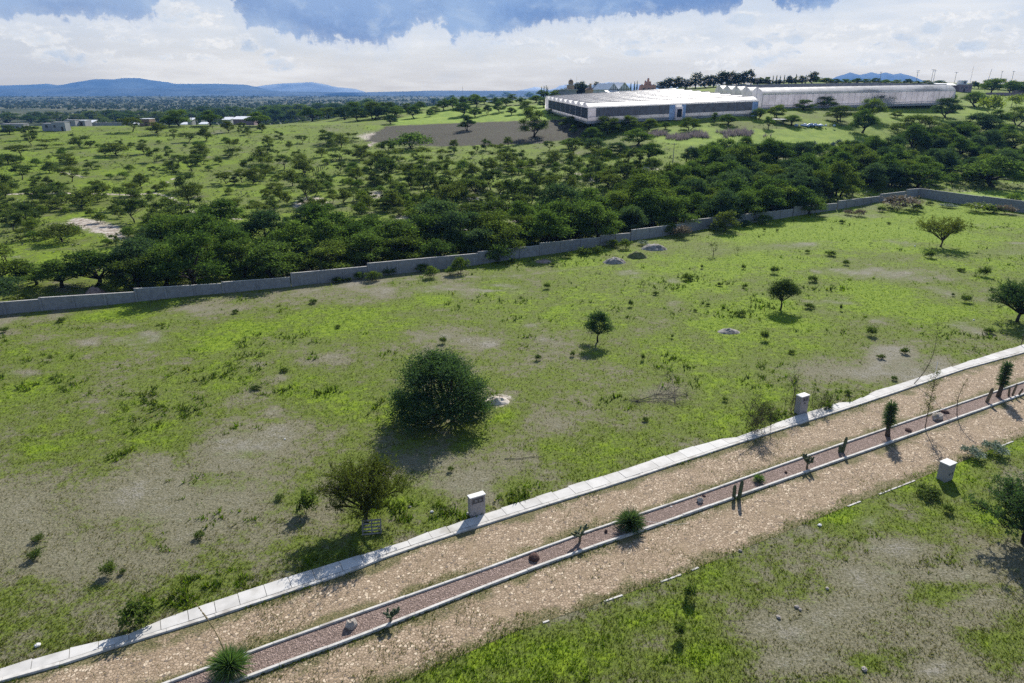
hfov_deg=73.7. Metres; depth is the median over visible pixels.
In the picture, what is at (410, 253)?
mesquite tree
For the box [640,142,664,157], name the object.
mesquite tree
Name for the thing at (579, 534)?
branching cactus
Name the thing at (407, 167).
acacia tree
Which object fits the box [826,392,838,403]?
weedy bush
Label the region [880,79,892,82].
broadleaf tree
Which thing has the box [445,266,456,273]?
bush
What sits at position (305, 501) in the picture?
shrub
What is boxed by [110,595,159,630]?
shrub
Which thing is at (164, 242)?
mesquite tree
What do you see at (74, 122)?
house
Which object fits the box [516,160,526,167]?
thicket bush
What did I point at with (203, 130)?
acacia tree
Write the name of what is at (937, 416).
boulder
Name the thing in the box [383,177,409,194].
acacia tree
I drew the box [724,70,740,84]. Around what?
skyline tree
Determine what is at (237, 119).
shed
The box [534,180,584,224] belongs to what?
mesquite tree
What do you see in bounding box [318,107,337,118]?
broadleaf tree
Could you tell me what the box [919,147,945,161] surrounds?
mesquite tree
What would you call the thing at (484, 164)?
acacia tree
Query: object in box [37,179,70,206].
acacia tree
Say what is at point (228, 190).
thicket bush
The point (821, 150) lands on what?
mesquite tree
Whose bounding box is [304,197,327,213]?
acacia tree
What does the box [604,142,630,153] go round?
mesquite tree
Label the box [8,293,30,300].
bush
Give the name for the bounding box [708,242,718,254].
sapling
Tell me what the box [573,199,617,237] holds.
mesquite tree
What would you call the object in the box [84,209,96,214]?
thicket bush
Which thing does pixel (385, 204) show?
acacia tree
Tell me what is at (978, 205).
bush
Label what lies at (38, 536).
shrub
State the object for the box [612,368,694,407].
fallen branch
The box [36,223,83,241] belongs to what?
acacia tree
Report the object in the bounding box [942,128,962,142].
mesquite tree
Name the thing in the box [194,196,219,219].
acacia tree
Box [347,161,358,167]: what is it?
thicket bush
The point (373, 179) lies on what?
acacia tree
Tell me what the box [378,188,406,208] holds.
acacia tree
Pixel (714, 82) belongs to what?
skyline tree
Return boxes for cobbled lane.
[3,354,1023,682]
[239,395,1023,682]
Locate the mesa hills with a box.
[0,78,272,90]
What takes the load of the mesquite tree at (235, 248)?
on the ground at (492, 125)
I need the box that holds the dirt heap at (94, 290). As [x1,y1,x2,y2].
[85,286,105,293]
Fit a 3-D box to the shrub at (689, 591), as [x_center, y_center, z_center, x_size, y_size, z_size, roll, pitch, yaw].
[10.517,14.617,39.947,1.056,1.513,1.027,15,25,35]
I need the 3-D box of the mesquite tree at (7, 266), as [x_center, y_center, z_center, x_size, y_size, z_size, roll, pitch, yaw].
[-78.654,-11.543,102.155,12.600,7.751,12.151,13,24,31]
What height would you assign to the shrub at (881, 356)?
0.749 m
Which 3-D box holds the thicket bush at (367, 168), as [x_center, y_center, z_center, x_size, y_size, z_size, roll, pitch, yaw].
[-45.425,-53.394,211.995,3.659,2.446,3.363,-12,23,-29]
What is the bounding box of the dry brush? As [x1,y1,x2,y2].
[648,126,771,140]
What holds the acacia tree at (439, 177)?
on the ground at (492, 125)
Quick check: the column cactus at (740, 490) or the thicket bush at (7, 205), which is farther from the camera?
the thicket bush at (7, 205)
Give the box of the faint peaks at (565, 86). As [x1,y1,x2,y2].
[518,82,677,90]
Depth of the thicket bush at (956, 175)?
207.36 m
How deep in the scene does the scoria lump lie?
43.26 m
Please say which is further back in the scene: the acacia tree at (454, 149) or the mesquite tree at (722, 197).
the acacia tree at (454, 149)
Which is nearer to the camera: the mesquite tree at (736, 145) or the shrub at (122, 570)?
the shrub at (122, 570)
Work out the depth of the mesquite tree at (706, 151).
198.45 m
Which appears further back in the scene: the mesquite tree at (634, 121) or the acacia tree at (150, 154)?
the mesquite tree at (634, 121)
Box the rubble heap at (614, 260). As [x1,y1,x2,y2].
[603,256,625,263]
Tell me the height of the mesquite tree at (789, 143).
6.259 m
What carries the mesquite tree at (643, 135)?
on the ground at (492, 125)
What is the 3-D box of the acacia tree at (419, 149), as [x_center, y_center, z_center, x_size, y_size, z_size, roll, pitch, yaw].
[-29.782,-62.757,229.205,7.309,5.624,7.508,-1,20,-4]
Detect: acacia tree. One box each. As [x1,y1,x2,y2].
[0,153,20,163]
[0,173,20,189]
[0,182,13,196]
[0,197,15,207]
[0,208,26,231]
[3,144,32,155]
[6,202,32,212]
[7,164,31,179]
[8,202,43,219]
[12,125,39,138]
[12,228,28,240]
[20,132,37,145]
[20,186,38,200]
[26,176,45,185]
[26,184,52,199]
[32,138,62,147]
[34,197,69,209]
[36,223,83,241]
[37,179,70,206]
[40,160,57,172]
[41,175,52,184]
[51,153,73,161]
[52,166,80,181]
[55,189,101,208]
[56,156,69,165]
[61,156,78,166]
[66,133,93,146]
[78,183,109,202]
[82,159,101,168]
[84,140,95,145]
[88,179,111,195]
[97,147,111,153]
[98,142,131,155]
[107,232,119,244]
[108,185,143,207]
[110,206,127,217]
[114,197,149,221]
[116,116,143,131]
[122,182,138,188]
[130,173,149,187]
[131,222,149,237]
[135,142,149,153]
[140,206,178,224]
[144,121,167,133]
[144,147,162,161]
[144,195,181,215]
[146,166,159,171]
[150,184,159,190]
[162,200,199,215]
[163,149,174,158]
[165,159,180,170]
[170,153,182,162]
[171,169,198,186]
[172,183,202,202]
[176,132,195,141]
[178,153,203,170]
[189,143,211,154]
[191,184,205,195]
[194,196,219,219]
[195,154,209,164]
[196,126,212,140]
[212,171,232,183]
[214,156,223,162]
[220,120,235,131]
[223,138,242,155]
[224,150,233,157]
[226,176,238,183]
[229,198,243,207]
[232,168,248,181]
[236,121,245,127]
[238,156,256,168]
[240,200,273,218]
[241,126,252,134]
[241,167,264,183]
[248,147,269,162]
[256,123,266,130]
[256,154,277,175]
[258,168,271,178]
[259,188,271,203]
[261,135,274,143]
[261,195,278,209]
[262,140,274,152]
[266,182,284,194]
[271,184,285,200]
[273,154,291,168]
[274,130,283,137]
[280,168,302,185]
[280,191,292,202]
[285,140,292,146]
[289,148,303,157]
[289,152,315,172]
[291,158,315,174]
[292,177,321,197]
[293,135,307,142]
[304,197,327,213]
[306,174,326,195]
[314,147,327,156]
[315,170,335,183]
[316,133,335,144]
[318,129,334,142]
[325,138,338,147]
[327,147,353,158]
[327,194,337,200]
[332,133,349,146]
[333,161,347,173]
[334,188,353,203]
[343,132,360,140]
[347,166,365,178]
[347,187,360,199]
[350,144,371,159]
[354,145,367,158]
[361,151,378,168]
[361,187,377,194]
[361,193,380,207]
[365,170,380,181]
[367,176,380,186]
[368,151,390,167]
[370,193,390,211]
[373,144,386,152]
[373,156,396,173]
[375,177,386,184]
[377,140,396,151]
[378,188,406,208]
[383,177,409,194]
[389,155,399,160]
[391,148,406,159]
[391,206,405,213]
[401,162,417,172]
[401,171,420,190]
[413,146,433,159]
[413,168,438,191]
[423,161,444,172]
[427,176,442,184]
[428,184,460,200]
[431,181,439,194]
[435,149,450,159]
[436,158,455,170]
[439,176,452,185]
[442,167,464,184]
[444,181,466,197]
[446,145,457,152]
[449,140,458,146]
[459,174,489,191]
[462,162,481,174]
[462,202,483,214]
[463,178,485,193]
[466,193,477,199]
[471,199,484,204]
[478,160,488,174]
[480,138,492,149]
[480,169,502,189]
[480,198,512,211]
[483,191,495,197]
[486,158,498,169]
[487,143,504,156]
[490,180,506,192]
[497,151,519,166]
[498,146,516,155]
[498,176,524,203]
[502,161,516,173]
[503,136,512,144]
[510,193,531,202]
[511,149,528,161]
[520,167,545,189]
[520,184,543,202]
[537,160,546,166]
[537,174,562,193]
[543,140,554,148]
[545,149,565,161]
[558,166,576,179]
[563,137,585,154]
[565,151,577,159]
[566,176,577,186]
[567,161,582,172]
[580,170,601,185]
[584,157,606,174]
[587,146,610,164]
[598,168,615,186]
[599,173,622,189]
[601,164,621,180]
[614,162,627,174]
[616,163,634,179]
[618,153,629,163]
[621,162,635,175]
[622,149,637,161]
[625,148,647,163]
[643,157,662,170]
[711,209,740,231]
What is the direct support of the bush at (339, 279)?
on the ground at (492, 125)
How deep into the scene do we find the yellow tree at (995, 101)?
317.76 m
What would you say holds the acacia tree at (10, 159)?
on the ground at (492, 125)
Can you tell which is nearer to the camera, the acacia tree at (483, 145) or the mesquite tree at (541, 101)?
the acacia tree at (483, 145)
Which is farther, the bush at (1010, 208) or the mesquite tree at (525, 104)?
the mesquite tree at (525, 104)
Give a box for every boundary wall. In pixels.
[0,188,920,314]
[919,188,1023,212]
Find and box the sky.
[0,0,1023,91]
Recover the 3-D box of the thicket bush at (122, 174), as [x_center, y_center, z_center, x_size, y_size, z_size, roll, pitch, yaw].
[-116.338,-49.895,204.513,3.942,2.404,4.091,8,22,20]
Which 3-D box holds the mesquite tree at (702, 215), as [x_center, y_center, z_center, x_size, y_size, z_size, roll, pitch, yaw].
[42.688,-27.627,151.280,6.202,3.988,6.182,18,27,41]
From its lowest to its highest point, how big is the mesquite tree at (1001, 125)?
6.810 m
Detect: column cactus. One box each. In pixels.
[732,480,743,499]
[838,437,847,452]
[985,388,993,402]
[1007,384,1022,395]
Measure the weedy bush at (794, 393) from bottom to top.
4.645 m
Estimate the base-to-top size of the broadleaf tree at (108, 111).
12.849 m
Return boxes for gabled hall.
[593,82,629,92]
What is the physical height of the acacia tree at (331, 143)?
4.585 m
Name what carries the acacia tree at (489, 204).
on the ground at (492, 125)
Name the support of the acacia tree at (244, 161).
on the ground at (492, 125)
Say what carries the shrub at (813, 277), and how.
on the ground at (492, 125)
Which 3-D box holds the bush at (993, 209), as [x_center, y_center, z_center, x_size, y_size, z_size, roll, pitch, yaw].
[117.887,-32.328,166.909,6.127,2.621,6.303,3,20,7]
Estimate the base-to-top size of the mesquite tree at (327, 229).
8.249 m
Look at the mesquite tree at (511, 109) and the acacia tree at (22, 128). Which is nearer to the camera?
the acacia tree at (22, 128)
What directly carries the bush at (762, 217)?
on the ground at (492, 125)
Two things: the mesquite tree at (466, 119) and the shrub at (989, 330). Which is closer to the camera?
the shrub at (989, 330)
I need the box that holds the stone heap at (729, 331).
[717,328,739,334]
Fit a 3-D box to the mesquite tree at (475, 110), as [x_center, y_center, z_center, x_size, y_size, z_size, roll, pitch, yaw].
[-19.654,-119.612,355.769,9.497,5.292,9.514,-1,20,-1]
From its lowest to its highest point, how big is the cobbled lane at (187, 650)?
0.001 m
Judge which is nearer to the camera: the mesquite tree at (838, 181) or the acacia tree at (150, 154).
the mesquite tree at (838, 181)
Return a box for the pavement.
[0,344,1023,677]
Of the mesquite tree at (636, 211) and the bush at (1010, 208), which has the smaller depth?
the mesquite tree at (636, 211)
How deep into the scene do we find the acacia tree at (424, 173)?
177.39 m
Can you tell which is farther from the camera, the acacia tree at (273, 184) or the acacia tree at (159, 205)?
the acacia tree at (273, 184)
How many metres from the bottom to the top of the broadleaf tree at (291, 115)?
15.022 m
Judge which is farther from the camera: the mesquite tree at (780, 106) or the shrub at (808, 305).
the mesquite tree at (780, 106)
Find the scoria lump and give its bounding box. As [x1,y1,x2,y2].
[529,552,539,561]
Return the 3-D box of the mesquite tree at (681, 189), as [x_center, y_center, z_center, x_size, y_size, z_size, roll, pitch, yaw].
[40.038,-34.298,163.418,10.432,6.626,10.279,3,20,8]
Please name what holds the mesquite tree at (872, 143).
on the ground at (492, 125)
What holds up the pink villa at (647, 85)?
on the ground at (492, 125)
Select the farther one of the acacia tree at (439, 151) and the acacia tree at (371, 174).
the acacia tree at (439, 151)
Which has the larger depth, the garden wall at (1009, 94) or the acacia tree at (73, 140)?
the garden wall at (1009, 94)
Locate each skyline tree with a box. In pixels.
[574,82,585,93]
[575,81,586,93]
[577,84,592,93]
[656,81,666,88]
[660,77,675,87]
[670,76,684,88]
[677,79,694,88]
[686,72,704,87]
[699,75,712,87]
[707,74,720,86]
[714,70,729,84]
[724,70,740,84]
[734,73,744,84]
[740,70,749,84]
[745,68,755,83]
[751,78,765,83]
[759,79,775,83]
[772,79,786,83]
[785,75,794,82]
[788,78,797,83]
[797,75,808,83]
[807,71,820,82]
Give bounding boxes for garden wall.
[92,123,124,125]
[986,93,1020,95]
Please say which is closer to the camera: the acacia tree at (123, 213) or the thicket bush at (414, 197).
the acacia tree at (123, 213)
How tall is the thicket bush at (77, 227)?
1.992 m
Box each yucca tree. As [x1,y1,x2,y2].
[880,399,900,436]
[993,358,1014,397]
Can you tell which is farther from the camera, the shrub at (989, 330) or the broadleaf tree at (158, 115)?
the broadleaf tree at (158, 115)
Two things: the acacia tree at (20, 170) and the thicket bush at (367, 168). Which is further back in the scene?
the thicket bush at (367, 168)
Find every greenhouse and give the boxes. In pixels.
[545,88,758,123]
[715,82,955,108]
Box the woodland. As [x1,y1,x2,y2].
[0,76,819,125]
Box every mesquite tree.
[0,242,30,276]
[0,274,27,297]
[7,261,48,284]
[19,256,93,287]
[51,248,127,285]
[94,234,166,281]
[97,253,172,290]
[133,225,165,241]
[134,242,193,285]
[137,213,218,248]
[145,211,180,239]
[146,237,186,261]
[147,213,183,239]
[150,227,230,284]
[180,236,228,275]
[183,212,250,250]
[189,196,246,222]
[209,225,254,270]
[217,236,267,277]
[237,238,308,277]
[239,207,294,245]
[249,235,289,266]
[260,218,319,266]
[286,204,308,221]
[293,243,330,270]
[294,202,359,238]
[295,239,353,269]
[303,217,357,257]
[331,228,393,265]
[338,220,383,248]
[352,212,389,238]
[367,218,427,250]
[372,229,426,260]
[383,114,397,123]
[404,197,464,238]
[405,105,423,117]
[409,212,455,243]
[415,237,461,259]
[426,108,433,114]
[426,208,489,251]
[444,230,478,254]
[451,102,471,115]
[456,115,476,129]
[457,226,497,253]
[465,210,526,247]
[466,107,482,116]
[472,217,532,250]
[477,209,512,228]
[481,104,491,113]
[491,101,505,110]
[506,107,516,114]
[506,200,536,228]
[506,212,545,239]
[517,107,549,136]
[517,208,574,241]
[518,100,536,112]
[519,233,543,246]
[532,197,592,240]
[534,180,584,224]
[536,97,544,106]
[558,115,579,127]
[559,138,576,148]
[563,214,593,238]
[568,186,621,211]
[570,125,577,132]
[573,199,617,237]
[575,199,626,237]
[578,127,604,138]
[583,137,607,149]
[595,116,624,134]
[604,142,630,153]
[604,190,643,212]
[609,206,647,229]
[617,205,649,229]
[619,171,681,207]
[619,176,663,195]
[620,127,654,145]
[620,167,663,190]
[621,115,640,129]
[625,186,678,225]
[638,203,674,226]
[640,118,659,129]
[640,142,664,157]
[651,194,700,224]
[656,175,677,189]
[659,162,679,175]
[660,122,671,128]
[663,170,682,189]
[667,185,693,197]
[671,165,693,183]
[675,177,714,199]
[678,117,701,129]
[678,160,707,180]
[679,147,700,162]
[680,174,710,188]
[683,191,713,214]
[694,143,724,162]
[694,209,716,218]
[695,145,727,162]
[696,190,730,213]
[697,188,745,221]
[698,141,723,154]
[700,161,727,180]
[705,176,720,190]
[705,187,727,199]
[709,170,752,196]
[710,112,719,121]
[712,152,745,168]
[713,159,749,175]
[714,175,760,205]
[715,137,735,150]
[716,113,739,124]
[720,167,757,185]
[725,142,760,169]
[726,189,767,215]
[729,141,753,158]
[736,136,754,146]
[737,159,762,174]
[745,141,765,161]
[745,183,788,210]
[750,108,766,118]
[750,174,770,183]
[751,175,785,204]
[752,136,784,161]
[754,170,768,176]
[757,183,805,210]
[758,152,776,164]
[759,163,774,174]
[761,166,788,176]
[762,116,774,127]
[764,140,795,158]
[767,103,787,118]
[767,164,780,171]
[769,161,816,187]
[770,178,799,207]
[775,156,809,173]
[781,183,815,207]
[782,114,803,124]
[783,141,796,159]
[785,173,826,197]
[787,167,820,190]
[788,142,814,157]
[790,151,829,177]
[793,99,817,109]
[797,193,829,213]
[798,141,818,153]
[802,168,834,193]
[811,143,825,155]
[815,96,843,105]
[818,171,847,197]
[822,105,855,120]
[823,151,859,171]
[824,145,845,158]
[827,159,868,195]
[832,143,867,164]
[833,140,852,147]
[848,108,880,132]
[850,139,859,147]
[851,149,882,175]
[855,162,889,186]
[857,97,889,114]
[860,134,889,151]
[867,151,909,182]
[874,145,899,162]
[876,136,911,150]
[880,163,906,186]
[883,114,951,133]
[889,143,911,159]
[890,110,903,117]
[890,170,915,186]
[892,134,908,143]
[896,162,953,187]
[898,158,919,177]
[901,122,932,149]
[902,155,918,159]
[906,149,919,156]
[911,155,944,179]
[919,133,942,149]
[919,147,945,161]
[927,125,948,140]
[927,136,949,148]
[929,97,965,117]
[930,150,960,174]
[936,147,960,159]
[937,133,952,147]
[938,120,976,132]
[939,157,963,171]
[941,136,980,157]
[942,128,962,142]
[945,121,968,134]
[947,153,1023,186]
[953,124,976,138]
[957,111,1005,131]
[959,91,989,106]
[959,122,983,139]
[961,156,980,169]
[964,142,984,156]
[968,134,988,149]
[969,153,991,164]
[975,146,995,156]
[976,120,995,135]
[977,128,1007,146]
[987,109,1013,124]
[992,148,1020,168]
[994,146,1021,160]
[995,132,1023,148]
[997,123,1009,127]
[997,124,1021,139]
[1003,106,1023,125]
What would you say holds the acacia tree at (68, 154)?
on the ground at (492, 125)
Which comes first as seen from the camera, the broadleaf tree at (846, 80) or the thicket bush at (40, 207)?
the thicket bush at (40, 207)
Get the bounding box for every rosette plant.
[194,602,256,682]
[613,506,648,536]
[752,473,766,482]
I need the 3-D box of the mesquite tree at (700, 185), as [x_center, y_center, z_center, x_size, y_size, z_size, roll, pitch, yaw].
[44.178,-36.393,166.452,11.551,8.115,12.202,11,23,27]
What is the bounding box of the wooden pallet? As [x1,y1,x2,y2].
[362,518,381,535]
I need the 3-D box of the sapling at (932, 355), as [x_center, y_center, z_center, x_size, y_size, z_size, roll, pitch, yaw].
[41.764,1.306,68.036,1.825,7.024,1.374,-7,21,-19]
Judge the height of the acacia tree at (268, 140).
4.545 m
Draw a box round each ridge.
[0,88,582,96]
[257,82,363,91]
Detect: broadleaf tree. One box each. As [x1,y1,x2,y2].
[0,112,22,122]
[0,125,14,133]
[18,114,39,122]
[22,111,44,119]
[35,116,57,122]
[41,111,67,119]
[64,113,87,119]
[80,110,104,116]
[93,116,111,122]
[97,109,119,115]
[105,112,126,120]
[122,110,135,116]
[133,110,151,117]
[145,111,168,121]
[159,115,179,125]
[161,109,191,125]
[176,109,197,117]
[187,109,202,117]
[193,105,213,114]
[195,109,224,125]
[207,107,228,119]
[220,109,234,116]
[224,106,244,115]
[236,107,252,115]
[243,111,270,123]
[253,105,281,119]
[265,107,291,119]
[273,104,299,114]
[283,109,304,118]
[288,103,314,115]
[297,106,324,120]
[310,102,332,112]
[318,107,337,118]
[324,102,342,114]
[331,105,355,119]
[342,101,362,113]
[346,106,368,120]
[358,98,380,104]
[359,101,385,118]
[370,105,392,118]
[375,101,400,114]
[390,106,405,116]
[402,103,411,109]
[412,101,427,109]
[428,98,440,103]
[429,106,440,112]
[436,98,450,109]
[448,96,458,107]
[458,96,467,102]
[467,95,484,106]
[488,97,501,105]
[501,98,513,105]
[507,94,516,100]
[515,97,526,104]
[524,92,535,96]
[527,95,541,102]
[536,90,549,96]
[549,91,559,95]
[815,78,834,82]
[829,79,842,82]
[839,79,850,82]
[851,78,862,82]
[870,78,880,82]
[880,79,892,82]
[903,79,913,83]
[921,80,932,83]
[970,81,977,88]
[978,78,1005,92]
[1003,80,1023,92]
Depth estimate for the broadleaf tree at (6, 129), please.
310.21 m
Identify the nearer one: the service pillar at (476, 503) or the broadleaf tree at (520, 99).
the service pillar at (476, 503)
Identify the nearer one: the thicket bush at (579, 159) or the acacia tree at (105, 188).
the acacia tree at (105, 188)
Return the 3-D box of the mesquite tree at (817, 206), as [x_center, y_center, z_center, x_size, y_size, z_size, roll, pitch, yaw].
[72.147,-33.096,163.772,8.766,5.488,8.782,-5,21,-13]
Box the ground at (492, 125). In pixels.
[0,81,1023,682]
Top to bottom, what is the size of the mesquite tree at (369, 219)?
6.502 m
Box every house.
[1,123,28,130]
[41,123,52,130]
[51,122,70,130]
[64,120,79,125]
[79,120,91,125]
[139,118,154,125]
[585,83,592,92]
[955,80,972,91]
[1012,89,1023,93]
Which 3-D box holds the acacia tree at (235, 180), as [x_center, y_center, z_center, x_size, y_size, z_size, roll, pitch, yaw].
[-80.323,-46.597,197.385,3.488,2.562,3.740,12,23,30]
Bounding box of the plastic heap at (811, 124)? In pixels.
[794,123,835,126]
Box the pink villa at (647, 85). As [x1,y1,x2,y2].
[639,78,655,89]
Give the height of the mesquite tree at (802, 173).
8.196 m
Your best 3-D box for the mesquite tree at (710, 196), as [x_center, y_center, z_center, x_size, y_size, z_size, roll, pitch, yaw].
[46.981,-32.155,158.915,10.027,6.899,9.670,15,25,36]
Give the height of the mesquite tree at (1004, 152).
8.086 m
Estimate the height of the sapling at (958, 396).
4.058 m
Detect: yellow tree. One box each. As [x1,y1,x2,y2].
[975,94,1007,113]
[1003,93,1023,106]
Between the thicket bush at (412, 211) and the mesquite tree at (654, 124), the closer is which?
the thicket bush at (412, 211)
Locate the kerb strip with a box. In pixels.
[543,441,1013,623]
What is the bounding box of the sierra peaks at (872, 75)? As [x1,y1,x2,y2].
[833,72,924,81]
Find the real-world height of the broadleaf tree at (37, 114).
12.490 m
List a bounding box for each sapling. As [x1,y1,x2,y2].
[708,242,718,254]
[914,319,942,383]
[919,368,942,427]
[951,379,967,415]
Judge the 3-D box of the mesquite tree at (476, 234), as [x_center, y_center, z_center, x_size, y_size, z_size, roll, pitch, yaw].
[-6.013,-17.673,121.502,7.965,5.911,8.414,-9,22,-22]
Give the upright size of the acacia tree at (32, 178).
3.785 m
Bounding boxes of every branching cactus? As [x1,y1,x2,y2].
[383,606,399,621]
[571,523,588,541]
[802,453,813,468]
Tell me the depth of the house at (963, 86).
424.03 m
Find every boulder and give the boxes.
[345,618,357,629]
[696,497,703,502]
[932,412,942,419]
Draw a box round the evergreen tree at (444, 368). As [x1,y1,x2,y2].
[381,344,503,440]
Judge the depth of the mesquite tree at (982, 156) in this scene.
225.12 m
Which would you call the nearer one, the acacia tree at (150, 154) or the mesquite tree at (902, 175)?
the mesquite tree at (902, 175)
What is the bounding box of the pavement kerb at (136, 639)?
[0,351,1023,682]
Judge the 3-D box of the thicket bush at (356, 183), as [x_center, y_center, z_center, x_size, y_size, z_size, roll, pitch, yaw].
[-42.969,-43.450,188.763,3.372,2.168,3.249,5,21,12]
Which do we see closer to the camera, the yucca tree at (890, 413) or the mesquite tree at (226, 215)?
the yucca tree at (890, 413)
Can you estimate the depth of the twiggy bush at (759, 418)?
59.16 m
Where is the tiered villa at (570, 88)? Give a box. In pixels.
[558,80,575,94]
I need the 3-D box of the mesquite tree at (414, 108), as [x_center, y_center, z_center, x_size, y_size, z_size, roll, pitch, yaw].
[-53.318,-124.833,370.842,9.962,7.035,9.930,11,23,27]
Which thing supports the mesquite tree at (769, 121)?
on the ground at (492, 125)
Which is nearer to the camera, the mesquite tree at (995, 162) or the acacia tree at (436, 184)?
the acacia tree at (436, 184)
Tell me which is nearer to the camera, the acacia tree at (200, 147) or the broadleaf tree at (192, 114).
the acacia tree at (200, 147)
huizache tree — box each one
[304,448,421,522]
[962,469,1023,543]
[986,275,1023,321]
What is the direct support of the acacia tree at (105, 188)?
on the ground at (492, 125)
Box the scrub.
[0,124,1023,255]
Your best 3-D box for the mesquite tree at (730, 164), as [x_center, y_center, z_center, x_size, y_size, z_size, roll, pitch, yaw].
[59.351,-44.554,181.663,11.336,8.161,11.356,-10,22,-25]
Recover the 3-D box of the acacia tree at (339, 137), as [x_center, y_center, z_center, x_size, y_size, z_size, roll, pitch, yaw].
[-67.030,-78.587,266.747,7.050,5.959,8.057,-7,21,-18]
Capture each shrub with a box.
[0,326,10,331]
[23,545,43,559]
[27,530,43,541]
[94,555,119,575]
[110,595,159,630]
[118,568,126,573]
[192,527,205,540]
[249,384,261,389]
[274,493,283,500]
[292,482,318,514]
[439,336,445,341]
[673,619,687,637]
[681,579,697,601]
[682,272,693,279]
[734,309,746,315]
[759,328,770,339]
[768,264,780,273]
[802,302,815,308]
[807,275,817,282]
[821,402,833,409]
[825,250,838,254]
[865,322,880,335]
[875,354,885,358]
[898,346,910,353]
[912,483,943,502]
[923,250,936,257]
[941,500,956,513]
[960,292,973,301]
[977,264,991,274]
[983,327,995,332]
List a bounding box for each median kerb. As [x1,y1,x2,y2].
[162,381,1023,682]
[229,393,1023,682]
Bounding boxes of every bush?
[0,202,12,209]
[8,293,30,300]
[11,219,23,223]
[21,220,38,228]
[22,216,41,226]
[23,230,41,237]
[30,158,42,165]
[35,205,48,213]
[55,149,65,153]
[56,183,69,190]
[60,207,70,213]
[68,226,81,230]
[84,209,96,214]
[88,212,107,222]
[100,238,111,244]
[104,173,113,178]
[106,204,121,211]
[116,171,129,177]
[119,227,133,236]
[122,164,135,170]
[157,180,171,188]
[224,187,233,193]
[270,174,279,178]
[322,202,336,211]
[323,181,333,188]
[326,189,336,194]
[331,276,343,282]
[343,178,354,186]
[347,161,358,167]
[349,201,369,214]
[352,181,362,186]
[353,178,365,184]
[353,271,363,278]
[355,189,368,200]
[357,198,373,205]
[361,166,370,171]
[363,270,381,279]
[375,186,384,191]
[380,172,393,181]
[383,266,395,275]
[386,131,436,148]
[401,193,412,203]
[403,207,418,217]
[410,194,421,203]
[413,181,425,186]
[414,163,423,170]
[414,263,427,271]
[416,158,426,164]
[419,191,431,198]
[421,197,430,202]
[423,265,438,276]
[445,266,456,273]
[450,255,470,273]
[452,195,461,202]
[453,164,464,169]
[455,159,468,168]
[459,187,470,196]
[483,244,514,261]
[486,195,497,200]
[505,166,517,173]
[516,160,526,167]
[527,160,535,165]
[541,158,555,164]
[549,167,559,173]
[551,161,561,166]
[563,251,573,257]
[572,174,582,181]
[576,157,583,162]
[577,167,592,173]
[577,246,590,253]
[587,187,600,195]
[590,243,602,252]
[601,149,613,157]
[604,239,618,246]
[619,238,632,248]
[633,160,643,167]
[637,240,648,244]
[663,223,677,232]
[673,224,691,237]
[683,159,700,167]
[708,223,720,229]
[735,390,781,433]
[738,220,751,225]
[751,214,775,224]
[783,365,801,410]
[809,385,829,409]
[819,142,832,152]
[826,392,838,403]
[839,184,859,194]
[853,209,866,214]
[869,180,886,191]
[876,204,887,211]
[880,194,926,209]
[911,204,925,209]
[939,203,957,207]
[944,172,963,183]
[959,444,986,459]
[962,201,996,211]
[980,439,1010,455]
[981,204,1004,213]
[995,204,1019,213]
[1004,193,1023,200]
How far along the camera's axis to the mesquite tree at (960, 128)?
263.07 m
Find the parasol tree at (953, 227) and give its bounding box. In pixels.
[915,214,978,246]
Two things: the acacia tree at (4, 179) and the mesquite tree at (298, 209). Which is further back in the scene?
the acacia tree at (4, 179)
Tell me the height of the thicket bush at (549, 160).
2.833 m
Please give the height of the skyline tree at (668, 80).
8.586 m
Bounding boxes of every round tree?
[584,309,615,341]
[765,276,802,309]
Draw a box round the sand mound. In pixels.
[486,396,508,404]
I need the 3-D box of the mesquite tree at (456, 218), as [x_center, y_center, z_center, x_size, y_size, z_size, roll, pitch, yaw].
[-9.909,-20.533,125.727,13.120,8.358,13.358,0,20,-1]
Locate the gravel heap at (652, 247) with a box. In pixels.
[641,244,666,250]
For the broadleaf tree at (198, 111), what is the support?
on the ground at (492, 125)
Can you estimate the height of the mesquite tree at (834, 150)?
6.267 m
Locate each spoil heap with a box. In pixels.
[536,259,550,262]
[627,251,646,258]
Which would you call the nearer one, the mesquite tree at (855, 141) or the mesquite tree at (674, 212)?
the mesquite tree at (674, 212)
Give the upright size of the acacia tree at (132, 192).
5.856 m
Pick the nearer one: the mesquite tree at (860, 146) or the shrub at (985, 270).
the shrub at (985, 270)
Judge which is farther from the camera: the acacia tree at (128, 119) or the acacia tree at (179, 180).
the acacia tree at (128, 119)
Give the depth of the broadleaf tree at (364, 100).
990.59 m
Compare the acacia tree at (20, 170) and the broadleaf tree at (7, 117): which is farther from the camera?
the broadleaf tree at (7, 117)
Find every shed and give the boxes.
[187,118,195,124]
[222,117,233,124]
[233,116,257,124]
[933,83,956,88]
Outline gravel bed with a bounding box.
[173,383,1023,682]
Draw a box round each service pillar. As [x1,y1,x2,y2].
[467,491,485,517]
[794,392,809,414]
[936,458,956,482]
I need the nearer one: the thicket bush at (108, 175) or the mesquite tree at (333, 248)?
the mesquite tree at (333, 248)
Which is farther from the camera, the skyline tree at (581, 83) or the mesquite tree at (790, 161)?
the skyline tree at (581, 83)
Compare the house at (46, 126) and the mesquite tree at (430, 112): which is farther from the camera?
the mesquite tree at (430, 112)

